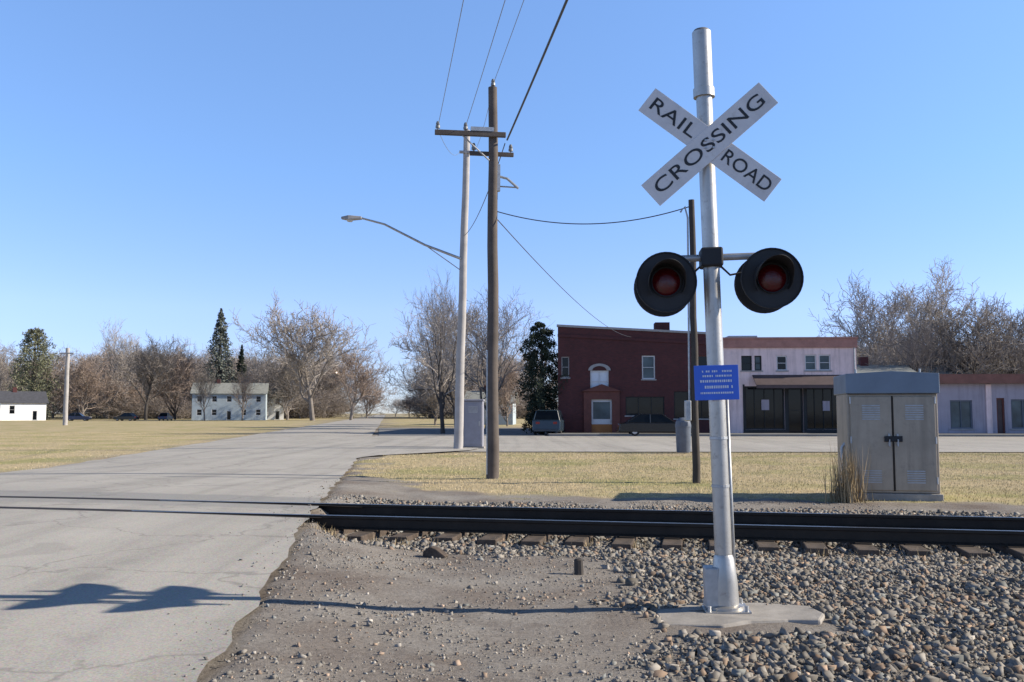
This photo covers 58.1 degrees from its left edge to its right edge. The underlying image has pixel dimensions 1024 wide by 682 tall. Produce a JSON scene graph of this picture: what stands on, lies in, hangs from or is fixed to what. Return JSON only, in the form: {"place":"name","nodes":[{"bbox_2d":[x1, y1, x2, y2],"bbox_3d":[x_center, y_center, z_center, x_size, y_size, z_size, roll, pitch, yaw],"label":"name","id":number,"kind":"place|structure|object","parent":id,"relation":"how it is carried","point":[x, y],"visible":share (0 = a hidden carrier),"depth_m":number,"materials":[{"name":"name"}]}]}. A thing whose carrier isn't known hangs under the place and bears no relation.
{"place":"outdoors","nodes":[
{"label":"outdoors","id":0,"kind":"place"},
{"bbox_2d":[0,415,476,681],"bbox_3d":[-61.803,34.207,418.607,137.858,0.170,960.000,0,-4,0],"label":"road","id":1,"kind":"structure","parent":0,"point":[122,584],"depth_m":9.46,"materials":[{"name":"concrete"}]},
{"bbox_2d":[75,480,335,676],"bbox_3d":[-3.260,2.341,12.079,1.176,0.138,15.439,1,-5,-8],"label":"road edge grit","id":2,"kind":"object","parent":1,"relation":"on","point":[206,658],"visible":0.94,"depth_m":7.55,"materials":[{"name":"gravel"}]},
{"bbox_2d":[381,436,485,451],"bbox_3d":[-5.350,5.390,49.280,7.700,0.001,25.900,0,-4,0],"label":"street apron","id":3,"kind":"object","parent":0,"point":[473,450],"visible":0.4,"depth_m":58.13,"materials":[{"name":"concrete"}]},
{"bbox_2d":[341,130,469,448],"bbox_3d":[-4.468,-2.129,39.367,5.706,14.049,0.423,0,-4,-1],"label":"street light","id":4,"kind":"object","parent":3,"relation":"on","point":[459,395],"visible":0.95,"depth_m":39.30,"materials":[{"name":"metal"}]},
{"bbox_2d":[465,143,505,234],"bbox_3d":[-1.097,-4.640,30.870,0.023,1.195,17.515,0,-5,-6],"label":"overhead wire","id":5,"kind":"object","parent":4,"relation":"attached to","point":[487,192],"visible":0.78,"depth_m":28.68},
{"bbox_2d":[463,399,484,447],"bbox_3d":[-1.676,3.638,40.420,0.960,2.162,0.720,0,-4,3],"label":"street cabinet","id":6,"kind":"object","parent":3,"relation":"on","point":[473,423],"visible":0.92,"depth_m":40.11,"materials":[{"name":"grey metal"}]},
{"bbox_2d":[379,428,547,435],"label":"side lot","id":7,"kind":"structure","parent":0,"point":[435,432],"depth_m":73.42,"materials":[{"name":"grey asphalt"}]},
{"bbox_2d":[0,414,1023,681],"bbox_3d":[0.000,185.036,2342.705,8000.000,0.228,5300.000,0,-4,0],"label":"ground","id":8,"kind":"structure","parent":0,"point":[538,624],"depth_m":8.43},
{"bbox_2d":[0,343,27,390],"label":"bare tree","id":9,"kind":"object","parent":8,"relation":"on","point":[2,366],"visible":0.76,"depth_m":228.72,"materials":[{"name":"brown plant"}]},
{"bbox_2d":[0,387,48,420],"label":"white house","id":10,"kind":"structure","parent":8,"relation":"on","point":[15,405],"depth_m":194.61,"materials":[{"name":"white paint"}]},
{"bbox_2d":[9,405,14,413],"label":"window","id":11,"kind":"structure","parent":10,"relation":"in","point":[11,407],"depth_m":192.90,"materials":[{"name":"black glass"}]},
{"bbox_2d":[32,411,36,419],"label":"door","id":12,"kind":"structure","parent":10,"relation":"in","point":[34,413],"depth_m":195.46,"materials":[{"name":"black glass"}]},
{"bbox_2d":[5,327,64,419],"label":"evergreen tree","id":13,"kind":"object","parent":8,"relation":"on","point":[36,335],"visible":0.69,"depth_m":221.51,"materials":[{"name":"green plant"}]},
{"bbox_2d":[60,348,73,424],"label":"roadside pole","id":14,"kind":"object","parent":8,"relation":"on","point":[66,394],"visible":0.94,"depth_m":119.70,"materials":[{"name":"white wood"}]},
{"bbox_2d":[17,342,130,416],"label":"bare tree","id":15,"kind":"object","parent":8,"relation":"on","point":[87,386],"visible":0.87,"depth_m":228.74,"materials":[{"name":"brown plant"}]},
{"bbox_2d":[68,413,91,420],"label":"parked car","id":16,"kind":"object","parent":8,"relation":"on","point":[75,416],"visible":0.83,"depth_m":183.61,"materials":[{"name":"blue paint"}]},
{"bbox_2d":[74,316,162,418],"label":"bare tree","id":17,"kind":"object","parent":8,"relation":"on","point":[121,360],"visible":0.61,"depth_m":248.97,"materials":[{"name":"brown plant"}]},
{"bbox_2d":[113,413,138,420],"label":"parked car","id":18,"kind":"object","parent":8,"relation":"on","point":[128,416],"visible":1,"depth_m":183.59,"materials":[{"name":"black paint"}]},
{"bbox_2d":[88,359,194,410],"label":"bare tree","id":19,"kind":"object","parent":8,"relation":"on","point":[131,391],"visible":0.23,"depth_m":254.52,"materials":[{"name":"brown plant"}]},
{"bbox_2d":[108,330,182,419],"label":"bare tree","id":20,"kind":"object","parent":8,"relation":"on","point":[155,357],"visible":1,"depth_m":215.07,"materials":[{"name":"brown plant"}]},
{"bbox_2d":[158,413,172,420],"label":"parked car","id":21,"kind":"object","parent":8,"relation":"on","point":[165,416],"visible":1,"depth_m":187.73,"materials":[{"name":"blue paint"}]},
{"bbox_2d":[128,337,206,419],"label":"bare tree","id":22,"kind":"object","parent":8,"relation":"on","point":[188,368],"visible":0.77,"depth_m":223.31,"materials":[{"name":"brown plant"}]},
{"bbox_2d":[191,365,219,420],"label":"bare tree","id":23,"kind":"object","parent":8,"relation":"on","point":[202,383],"visible":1,"depth_m":185.36,"materials":[{"name":"brown plant"}]},
{"bbox_2d":[191,308,239,400],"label":"evergreen tree","id":24,"kind":"object","parent":8,"relation":"on","point":[219,334],"visible":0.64,"depth_m":224.93,"materials":[{"name":"green plant"}]},
{"bbox_2d":[190,379,268,419],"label":"blue grey house","id":25,"kind":"structure","parent":8,"relation":"on","point":[228,409],"depth_m":201.54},
{"bbox_2d":[196,409,201,415],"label":"window","id":26,"kind":"structure","parent":25,"relation":"in","point":[199,411],"depth_m":199.85,"materials":[{"name":"black glass"}]},
{"bbox_2d":[211,409,216,415],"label":"window","id":27,"kind":"structure","parent":25,"relation":"in","point":[214,411],"depth_m":200.53,"materials":[{"name":"black glass"}]},
{"bbox_2d":[226,411,230,419],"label":"door","id":28,"kind":"structure","parent":25,"relation":"in","point":[228,417],"depth_m":201.17,"materials":[{"name":"black glass"}]},
{"bbox_2d":[256,409,260,415],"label":"window","id":29,"kind":"structure","parent":25,"relation":"in","point":[258,411],"depth_m":202.60,"materials":[{"name":"black glass"}]},
{"bbox_2d":[256,396,260,401],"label":"window","id":30,"kind":"structure","parent":25,"relation":"in","point":[258,398],"depth_m":202.85,"materials":[{"name":"black glass"}]},
{"bbox_2d":[235,344,247,382],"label":"evergreen tree","id":31,"kind":"object","parent":8,"relation":"on","point":[241,357],"visible":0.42,"depth_m":225.07,"materials":[{"name":"green plant"}]},
{"bbox_2d":[223,368,261,420],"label":"bare tree","id":32,"kind":"object","parent":8,"relation":"on","point":[244,385],"visible":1,"depth_m":187.32,"materials":[{"name":"brown plant"}]},
{"bbox_2d":[233,343,284,388],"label":"bare tree","id":33,"kind":"object","parent":8,"relation":"on","point":[257,366],"visible":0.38,"depth_m":257.49,"materials":[{"name":"brown plant"}]},
{"bbox_2d":[267,389,284,419],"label":"pale blue house","id":34,"kind":"structure","parent":8,"relation":"on","point":[275,415],"depth_m":215.35,"materials":[{"name":"white"}]},
{"bbox_2d":[275,411,279,419],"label":"door","id":35,"kind":"structure","parent":34,"relation":"in","point":[277,413],"depth_m":215.46,"materials":[{"name":"black glass"}]},
{"bbox_2d":[227,348,330,419],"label":"bare tree","id":36,"kind":"object","parent":8,"relation":"on","point":[282,385],"visible":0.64,"depth_m":213.44,"materials":[{"name":"brown plant"}]},
{"bbox_2d":[224,287,375,420],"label":"bare tree","id":37,"kind":"object","parent":8,"relation":"on","point":[310,350],"visible":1,"depth_m":189.04,"materials":[{"name":"brown plant"}]},
{"bbox_2d":[322,338,400,419],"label":"bare tree","id":38,"kind":"object","parent":8,"relation":"on","point":[359,379],"visible":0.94,"depth_m":199.06,"materials":[{"name":"brown plant"}]},
{"bbox_2d":[344,373,398,417],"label":"bare tree","id":39,"kind":"object","parent":8,"relation":"on","point":[368,403],"visible":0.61,"depth_m":259.01,"materials":[{"name":"brown plant"}]},
{"bbox_2d":[382,398,405,416],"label":"bare tree","id":40,"kind":"object","parent":8,"relation":"on","point":[396,406],"visible":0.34,"depth_m":418.33,"materials":[{"name":"grey plant"}]},
{"bbox_2d":[402,394,418,416],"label":"bare tree","id":41,"kind":"object","parent":8,"relation":"on","point":[408,406],"visible":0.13,"depth_m":356.60,"materials":[{"name":"grey plant"}]},
{"bbox_2d":[423,546,448,557],"bbox_3d":[-0.813,2.248,9.816,0.263,0.122,0.120,-1,-5,18],"label":"rock","id":42,"kind":"object","parent":8,"relation":"on","point":[435,552],"visible":0.99,"depth_m":9.77,"materials":[{"name":"stone"}]},
{"bbox_2d":[395,269,485,433],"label":"bare tree","id":43,"kind":"object","parent":8,"relation":"on","point":[441,332],"visible":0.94,"depth_m":69.78,"materials":[{"name":"brown plant"}]},
{"bbox_2d":[403,341,483,424],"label":"bare tree","id":44,"kind":"object","parent":8,"relation":"on","point":[435,407],"visible":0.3,"depth_m":118.81,"materials":[{"name":"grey plant"}]},
{"bbox_2d":[379,299,511,422],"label":"bare tree","id":45,"kind":"object","parent":8,"relation":"on","point":[451,400],"visible":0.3,"depth_m":101.32,"materials":[{"name":"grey plant"}]},
{"bbox_2d":[435,79,518,478],"bbox_3d":[-0.844,-1.410,21.824,2.022,9.867,0.392,1,-5,-8],"label":"utility pole","id":46,"kind":"object","parent":8,"relation":"on","point":[492,133],"visible":0.99,"depth_m":21.82,"materials":[{"name":"brown wood"}]},
{"bbox_2d":[438,0,463,124],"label":"overhead wire","id":47,"kind":"object","parent":46,"relation":"attached to","point":[451,60],"visible":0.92,"depth_m":17.29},
{"bbox_2d":[466,1,504,124],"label":"overhead wire","id":48,"kind":"object","parent":46,"relation":"attached to","point":[487,57],"visible":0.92,"depth_m":17.07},
{"bbox_2d":[494,0,523,80],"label":"overhead wire","id":49,"kind":"object","parent":46,"relation":"attached to","point":[509,39],"visible":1,"depth_m":19.32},
{"bbox_2d":[506,0,567,140],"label":"overhead wire","id":50,"kind":"object","parent":46,"relation":"attached to","point":[547,46],"visible":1,"depth_m":16.75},
{"bbox_2d":[498,220,628,336],"bbox_3d":[4.151,-1.498,44.606,0.023,1.141,46.199,-1,-5,11],"label":"overhead wire","id":51,"kind":"object","parent":46,"relation":"attached to","point":[548,274],"visible":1,"depth_m":28.99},
{"bbox_2d":[497,206,688,223],"bbox_3d":[1.802,-2.924,21.325,4.564,0.475,0.023,-1,-5,17],"label":"overhead wire","id":52,"kind":"object","parent":46,"relation":"attached to","point":[593,223],"visible":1,"depth_m":21.27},
{"bbox_2d":[426,286,555,428],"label":"bare tree","id":53,"kind":"object","parent":8,"relation":"on","point":[479,338],"visible":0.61,"depth_m":87.37,"materials":[{"name":"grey plant"}]},
{"bbox_2d":[464,385,518,424],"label":"pale house","id":54,"kind":"structure","parent":8,"relation":"on","point":[511,416],"depth_m":124.80,"materials":[{"name":"white"}]},
{"bbox_2d":[476,342,525,425],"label":"bare tree","id":55,"kind":"object","parent":8,"relation":"on","point":[503,399],"visible":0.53,"depth_m":109.56,"materials":[{"name":"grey plant"}]},
{"bbox_2d":[0,332,1022,418],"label":"wood","id":56,"kind":"object","parent":8,"relation":"on","point":[332,403],"visible":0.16,"depth_m":275.56,"materials":[{"name":"brown plant"}]},
{"bbox_2d":[0,496,1023,562],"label":"railway track","id":57,"kind":"structure","parent":8,"relation":"on","point":[965,536],"depth_m":11.61,"materials":[{"name":"metal"}]},
{"bbox_2d":[0,432,1023,505],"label":"lawn grass","id":58,"kind":"structure","parent":8,"relation":"on","point":[739,465],"depth_m":24.80,"materials":[{"name":"beige plant"}]},
{"bbox_2d":[510,321,568,433],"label":"evergreen tree","id":59,"kind":"object","parent":8,"relation":"on","point":[541,395],"visible":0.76,"depth_m":68.07,"materials":[{"name":"green plant"}]},
{"bbox_2d":[532,410,564,434],"bbox_3d":[2.687,5.813,65.935,1.950,1.750,4.635,-1,-5,8],"label":"parked car","id":60,"kind":"object","parent":8,"relation":"on","point":[548,421],"visible":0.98,"depth_m":63.81,"materials":[{"name":"grey paint"}]},
{"bbox_2d":[574,558,583,574],"bbox_3d":[0.636,2.166,8.750,0.092,0.207,0.093,-2,-1,-17],"label":"stub post","id":61,"kind":"object","parent":8,"relation":"on","point":[578,566],"visible":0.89,"depth_m":8.71,"materials":[{"name":"brown wood"}]},
{"bbox_2d":[209,493,1022,681],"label":"pebbles","id":62,"kind":"object","parent":8,"relation":"on","point":[386,632],"visible":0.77,"depth_m":6.94,"materials":[{"name":"gravel"}]},
{"bbox_2d":[557,322,709,432],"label":"brick building","id":63,"kind":"structure","parent":8,"relation":"on","point":[614,378],"depth_m":67.10,"materials":[{"name":"brick"}]},
{"bbox_2d":[560,357,569,378],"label":"window","id":64,"kind":"structure","parent":63,"relation":"in","point":[564,360],"depth_m":67.50,"materials":[{"name":"glass"}]},
{"bbox_2d":[588,364,610,387],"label":"window","id":65,"kind":"structure","parent":63,"relation":"in","point":[597,378],"depth_m":67.30,"materials":[{"name":"white glass"}]},
{"bbox_2d":[591,399,611,432],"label":"door","id":66,"kind":"structure","parent":63,"relation":"in","point":[601,408],"depth_m":67.06,"materials":[{"name":"white glass"}]},
{"bbox_2d":[584,384,619,432],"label":"doorway","id":67,"kind":"structure","parent":63,"relation":"in","point":[601,391],"depth_m":66.84,"materials":[{"name":"red brick"}]},
{"bbox_2d":[625,397,663,416],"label":"window","id":68,"kind":"structure","parent":63,"relation":"in","point":[634,405],"depth_m":67.01,"materials":[{"name":"black glass"}]},
{"bbox_2d":[641,356,655,379],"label":"window","id":69,"kind":"structure","parent":63,"relation":"in","point":[648,362],"depth_m":67.20,"materials":[{"name":"grey glass"}]},
{"bbox_2d":[673,391,708,419],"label":"window","id":70,"kind":"structure","parent":63,"relation":"in","point":[679,396],"depth_m":66.84,"materials":[{"name":"black glass"}]},
{"bbox_2d":[698,355,706,365],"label":"window","id":71,"kind":"structure","parent":63,"relation":"in","point":[702,359],"depth_m":67.06,"materials":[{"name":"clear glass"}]},
{"bbox_2d":[299,504,989,565],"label":"dry weeds","id":72,"kind":"object","parent":8,"relation":"on","point":[332,533],"visible":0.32,"depth_m":10.66,"materials":[{"name":"beige plant"}]},
{"bbox_2d":[617,414,675,435],"bbox_3d":[9.788,5.642,62.158,5.335,1.500,1.800,0,-4,3],"label":"parked car","id":73,"kind":"object","parent":8,"relation":"on","point":[636,424],"visible":0.71,"depth_m":61.34,"materials":[{"name":"black paint"}]},
{"bbox_2d":[327,535,1023,681],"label":"grit","id":74,"kind":"object","parent":8,"relation":"on","point":[791,670],"visible":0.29,"depth_m":6.44,"materials":[{"name":"gravel"}]},
{"bbox_2d":[335,495,1023,681],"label":"ballast","id":75,"kind":"structure","parent":8,"relation":"on","point":[941,648],"depth_m":7.46,"materials":[{"name":"gravel"}]},
{"bbox_2d":[675,417,690,452],"bbox_3d":[6.671,3.656,35.910,0.640,1.360,0.645,0,-4,0],"label":"litter bin","id":76,"kind":"object","parent":8,"relation":"on","point":[683,434],"visible":0.91,"depth_m":35.67,"materials":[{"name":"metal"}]},
{"bbox_2d":[680,199,699,482],"bbox_3d":[3.939,0.121,20.400,0.375,6.592,0.220,0,-4,0],"label":"service pole","id":77,"kind":"object","parent":8,"relation":"on","point":[691,410],"visible":0.82,"depth_m":20.34,"materials":[{"name":"brown wood"}]},
{"bbox_2d":[634,27,824,627],"bbox_3d":[1.636,-0.167,7.253,1.309,4.745,1.042,-2,-5,5],"label":"crossing signal","id":78,"kind":"object","parent":8,"relation":"on","point":[768,280],"visible":0.98,"depth_m":7.20,"materials":[{"name":"metal"}]},
{"bbox_2d":[723,336,857,432],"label":"mauve shop","id":79,"kind":"structure","parent":8,"relation":"on","point":[786,384],"depth_m":66.49,"materials":[{"name":"paint"}]},
{"bbox_2d":[740,356,752,371],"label":"window","id":80,"kind":"structure","parent":79,"relation":"in","point":[746,361],"depth_m":66.86,"materials":[{"name":"black glass"}]},
{"bbox_2d":[754,356,762,371],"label":"window","id":81,"kind":"structure","parent":79,"relation":"in","point":[757,359],"depth_m":66.83,"materials":[{"name":"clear glass"}]},
{"bbox_2d":[745,386,784,429],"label":"shop window","id":82,"kind":"structure","parent":79,"relation":"in","point":[756,418],"depth_m":66.57,"materials":[{"name":"black glass"}]},
{"bbox_2d":[776,356,788,371],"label":"window","id":83,"kind":"structure","parent":79,"relation":"in","point":[781,360],"depth_m":66.75,"materials":[{"name":"grey glass"}]},
{"bbox_2d":[787,388,803,432],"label":"door","id":84,"kind":"structure","parent":79,"relation":"in","point":[794,395],"depth_m":66.44,"materials":[{"name":"brown glass"}]},
{"bbox_2d":[804,355,817,371],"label":"window","id":85,"kind":"structure","parent":79,"relation":"in","point":[810,360],"depth_m":66.63,"materials":[{"name":"grey glass"}]},
{"bbox_2d":[806,388,836,429],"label":"shop window","id":86,"kind":"structure","parent":79,"relation":"in","point":[817,419],"depth_m":66.36,"materials":[{"name":"black glass"}]},
{"bbox_2d":[818,355,831,371],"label":"window","id":87,"kind":"structure","parent":79,"relation":"in","point":[824,360],"depth_m":66.58,"materials":[{"name":"clear glass"}]},
{"bbox_2d":[820,441,873,502],"bbox_3d":[5.768,2.231,15.933,0.844,1.100,0.682,-3,-6,36],"label":"weed clump","id":88,"kind":"object","parent":8,"relation":"on","point":[848,492],"visible":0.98,"depth_m":15.85,"materials":[{"name":"beige plant"}]},
{"bbox_2d":[809,270,948,364],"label":"bare tree","id":89,"kind":"object","parent":8,"relation":"on","point":[860,325],"visible":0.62,"depth_m":115.53,"materials":[{"name":"brown plant"}]},
{"bbox_2d":[856,339,915,368],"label":"bare tree","id":90,"kind":"object","parent":8,"relation":"on","point":[881,362],"visible":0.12,"depth_m":98.31,"materials":[{"name":"brown plant"}]},
{"bbox_2d":[857,357,915,372],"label":"grey house","id":91,"kind":"structure","parent":8,"relation":"on","point":[863,366],"depth_m":95.09,"materials":[{"name":"stone"}]},
{"bbox_2d":[833,369,943,500],"bbox_3d":[6.823,1.717,16.888,1.619,2.375,1.500,-1,-5,11],"label":"equipment cabinet","id":92,"kind":"object","parent":8,"relation":"on","point":[889,419],"visible":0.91,"depth_m":16.21,"materials":[{"name":"metal"}]},
{"bbox_2d":[882,311,956,373],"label":"bare tree","id":93,"kind":"object","parent":8,"relation":"on","point":[912,358],"visible":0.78,"depth_m":95.71,"materials":[{"name":"brown plant"}]},
{"bbox_2d":[865,256,995,371],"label":"bare tree","id":94,"kind":"object","parent":8,"relation":"on","point":[940,295],"visible":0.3,"depth_m":137.54,"materials":[{"name":"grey plant"}]},
{"bbox_2d":[908,359,964,373],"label":"grey house","id":95,"kind":"structure","parent":8,"relation":"on","point":[936,370],"depth_m":102.08,"materials":[{"name":"white"}]},
{"bbox_2d":[873,285,1023,373],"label":"bare tree","id":96,"kind":"object","parent":8,"relation":"on","point":[979,335],"visible":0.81,"depth_m":100.16,"materials":[{"name":"brown plant"}]},
{"bbox_2d":[890,331,1019,373],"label":"bare tree","id":97,"kind":"object","parent":8,"relation":"on","point":[941,362],"visible":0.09,"depth_m":102.36,"materials":[{"name":"brown plant"}]},
{"bbox_2d":[937,374,1023,432],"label":"lilac shop","id":98,"kind":"structure","parent":8,"relation":"on","point":[980,403],"depth_m":64.19,"materials":[{"name":"paint"}]},
{"bbox_2d":[950,400,974,429],"bbox_3d":[31.304,5.163,64.275,1.684,2.066,0.250,0,-4,3],"label":"window","id":99,"kind":"structure","parent":98,"relation":"in","point":[960,410],"depth_m":64.36,"materials":[{"name":"clear glass"}]},
{"bbox_2d":[996,398,1004,432],"bbox_3d":[33.996,5.262,64.212,0.545,2.576,0.100,0,-4,3],"label":"door","id":100,"kind":"structure","parent":98,"relation":"in","point":[999,401],"depth_m":64.22,"materials":[{"name":"red wood"}]},
{"bbox_2d":[1011,399,1023,429],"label":"window","id":101,"kind":"structure","parent":98,"relation":"in","point":[1017,405],"depth_m":64.19,"materials":[{"name":"clear glass"}]},
{"bbox_2d":[965,296,1023,373],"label":"bare tree","id":102,"kind":"object","parent":8,"relation":"on","point":[1020,352],"visible":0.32,"depth_m":104.89,"materials":[{"name":"brown plant"}]},
{"bbox_2d":[965,347,1023,373],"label":"bare tree","id":103,"kind":"object","parent":8,"relation":"on","point":[1008,365],"visible":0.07,"depth_m":107.52,"materials":[{"name":"brown plant"}]},
{"bbox_2d":[0,0,1023,413],"label":"sky","id":104,"kind":"structure","parent":0,"point":[166,165],"materials":[{"name":"blue"}]},
{"bbox_2d":[474,436,1023,451],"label":"street","id":105,"kind":"structure","parent":0,"point":[668,444],"depth_m":44.99,"materials":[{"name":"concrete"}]},
{"bbox_2d":[547,433,1023,436],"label":"footway","id":106,"kind":"structure","parent":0,"point":[813,434],"depth_m":61.24,"materials":[{"name":"grey concrete"}]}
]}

